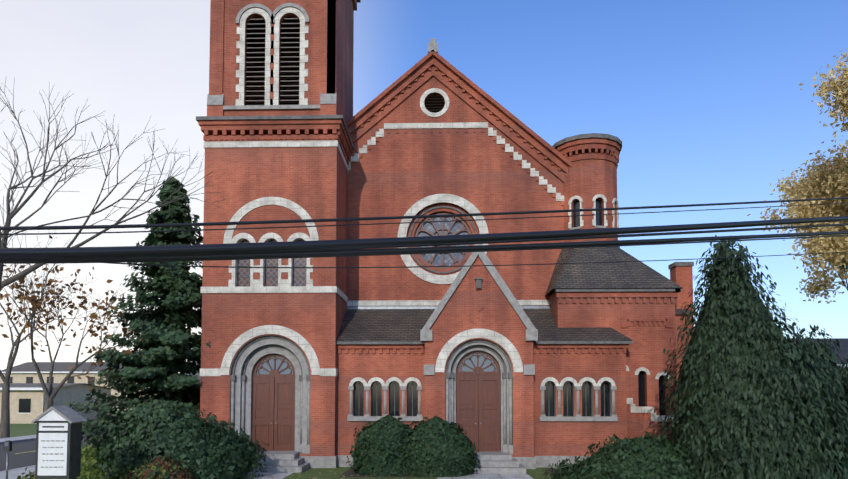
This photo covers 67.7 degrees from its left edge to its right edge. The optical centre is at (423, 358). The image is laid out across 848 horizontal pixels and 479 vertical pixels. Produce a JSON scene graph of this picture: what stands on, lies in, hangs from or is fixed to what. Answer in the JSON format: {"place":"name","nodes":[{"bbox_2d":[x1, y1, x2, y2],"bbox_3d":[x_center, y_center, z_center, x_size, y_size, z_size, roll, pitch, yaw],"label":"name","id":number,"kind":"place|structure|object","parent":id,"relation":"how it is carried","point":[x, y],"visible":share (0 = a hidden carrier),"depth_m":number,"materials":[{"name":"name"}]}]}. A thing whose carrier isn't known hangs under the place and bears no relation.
{"place":"outdoors","nodes":[
{"label":"outdoors","id":0,"kind":"place"},
{"bbox_2d":[0,433,84,478],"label":"sidewalk","id":1,"kind":"structure","parent":0,"point":[16,472],"depth_m":23.14,"materials":[{"name":"concrete"}]},
{"bbox_2d":[0,383,111,423],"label":"building","id":2,"kind":"structure","parent":0,"point":[27,402],"depth_m":58.52,"materials":[{"name":"beige paint"}]},
{"bbox_2d":[0,362,199,409],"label":"building","id":3,"kind":"structure","parent":0,"point":[24,373],"depth_m":101.18,"materials":[{"name":"beige paint"}]},
{"bbox_2d":[139,375,200,396],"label":"building","id":4,"kind":"structure","parent":0,"point":[199,377],"depth_m":75.57,"materials":[{"name":"beige paint"}]},
{"bbox_2d":[10,410,557,478],"bbox_3d":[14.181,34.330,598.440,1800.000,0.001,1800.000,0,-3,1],"label":"ground","id":5,"kind":"structure","parent":0,"point":[17,430],"depth_m":23.12,"materials":[{"name":"green plant"}]},
{"bbox_2d":[3,440,11,478],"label":"parking meter","id":6,"kind":"object","parent":5,"relation":"on","point":[7,445],"visible":1,"depth_m":19.23,"materials":[{"name":"grey metal"}]},
{"bbox_2d":[0,230,92,437],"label":"bare tree","id":7,"kind":"object","parent":5,"relation":"on","point":[5,419],"visible":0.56,"depth_m":40.05,"materials":[{"name":"brown plant"}]},
{"bbox_2d":[0,433,100,470],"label":"crossroad","id":8,"kind":"structure","parent":5,"relation":"on","point":[21,459],"depth_m":29.19,"materials":[{"name":"asphalt"}]},
{"bbox_2d":[31,406,86,478],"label":"sign box","id":9,"kind":"object","parent":5,"relation":"on","point":[58,440],"visible":1,"depth_m":16.46,"materials":[{"name":"white paint"}]},
{"bbox_2d":[0,235,154,411],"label":"bare tree","id":10,"kind":"object","parent":5,"relation":"on","point":[34,301],"visible":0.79,"depth_m":25.82,"materials":[{"name":"brown plant"}]},
{"bbox_2d":[0,76,225,290],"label":"bare tree","id":11,"kind":"object","parent":5,"relation":"on","point":[23,273],"visible":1,"depth_m":15.17,"materials":[{"name":"grey plant"}]},
{"bbox_2d":[114,455,197,478],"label":"bush","id":12,"kind":"object","parent":5,"relation":"on","point":[162,468],"visible":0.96,"depth_m":19.05,"materials":[{"name":"green plant"}]},
{"bbox_2d":[245,472,291,478],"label":"path","id":13,"kind":"structure","parent":5,"relation":"on","point":[269,475],"depth_m":22.27,"materials":[{"name":"concrete"}]},
{"bbox_2d":[340,468,418,476],"bbox_3d":[-1.348,4.182,23.287,3.100,0.001,2.900,0,-3,1],"label":"soil bed","id":14,"kind":"object","parent":5,"relation":"on","point":[347,473],"visible":0.2,"depth_m":22.26,"materials":[{"name":"brown soil"}]},
{"bbox_2d":[346,415,410,475],"bbox_3d":[-1.332,3.158,23.325,3.089,2.215,3.071,0,-3,1],"label":"yew bush","id":15,"kind":"object","parent":14,"relation":"on","point":[377,451],"visible":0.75,"depth_m":22.24,"materials":[{"name":"green plant"}]},
{"bbox_2d":[399,416,480,476],"bbox_3d":[0.373,3.166,23.003,3.062,2.158,3.126,2,-4,-38],"label":"yew bush","id":16,"kind":"object","parent":14,"relation":"on","point":[435,446],"visible":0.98,"depth_m":22.01,"materials":[{"name":"green plant"}]},
{"bbox_2d":[271,468,550,478],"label":"fallen leaves","id":17,"kind":"object","parent":5,"relation":"on","point":[370,475],"visible":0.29,"depth_m":21.91,"materials":[{"name":"brown plant"}]},
{"bbox_2d":[196,0,681,473],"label":"church","id":18,"kind":"structure","parent":5,"relation":"on","point":[517,369],"depth_m":25.34,"materials":[{"name":"brick"}]},
{"bbox_2d":[668,262,693,384],"bbox_3d":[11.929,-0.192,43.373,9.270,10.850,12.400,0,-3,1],"label":"chimney","id":19,"kind":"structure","parent":18,"relation":"attached to","point":[681,274],"depth_m":38.46,"materials":[{"name":"red brick"}]},
{"bbox_2d":[437,473,532,478],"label":"porch path","id":20,"kind":"structure","parent":5,"relation":"on","point":[494,476],"depth_m":22.00,"materials":[{"name":"concrete"}]},
{"bbox_2d":[648,235,847,478],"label":"cedar tree","id":21,"kind":"object","parent":5,"relation":"on","point":[758,395],"visible":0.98,"depth_m":18.79,"materials":[{"name":"green plant"}]},
{"bbox_2d":[747,140,847,303],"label":"yellow tree","id":22,"kind":"object","parent":5,"relation":"on","point":[824,285],"visible":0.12,"depth_m":44.06,"materials":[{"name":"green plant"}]},
{"bbox_2d":[775,48,847,289],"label":"yellow tree","id":23,"kind":"object","parent":5,"relation":"on","point":[830,179],"visible":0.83,"depth_m":31.68,"materials":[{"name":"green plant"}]},
{"bbox_2d":[793,338,847,375],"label":"neighbour house","id":24,"kind":"structure","parent":5,"relation":"on","point":[843,343],"depth_m":44.63,"materials":[{"name":"white paint"}]},
{"label":"soil bed","id":25,"kind":"object","parent":5,"relation":"on","visible":0},
{"bbox_2d":[14,444,123,478],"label":"lime bush","id":26,"kind":"object","parent":25,"relation":"on","point":[90,461],"visible":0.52,"depth_m":19.38,"materials":[{"name":"green plant"}]},
{"bbox_2d":[65,176,211,444],"bbox_3d":[-11.124,-1.819,26.875,7.708,12.372,7.816,0,-3,1],"label":"spruce tree","id":27,"kind":"object","parent":25,"relation":"on","point":[166,354],"visible":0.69,"depth_m":26.08,"materials":[{"name":"green plant"}]},
{"bbox_2d":[81,405,268,478],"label":"juniper bush","id":28,"kind":"object","parent":25,"relation":"on","point":[205,448],"visible":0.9,"depth_m":20.45,"materials":[{"name":"green plant"}]},
{"bbox_2d":[0,197,847,267],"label":"overhead cables","id":29,"kind":"object","parent":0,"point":[260,250],"visible":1,"depth_m":11.77,"materials":[{"name":"black rubber"}]},
{"bbox_2d":[0,0,847,369],"label":"sky","id":30,"kind":"structure","parent":0,"point":[704,100],"materials":[{"name":"blue"}]},
{"label":"soil bed","id":31,"kind":"object","parent":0,"visible":0},
{"bbox_2d":[543,432,712,478],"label":"yew bush","id":32,"kind":"object","parent":31,"relation":"on","point":[647,456],"visible":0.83,"depth_m":19.67,"materials":[{"name":"green plant"}]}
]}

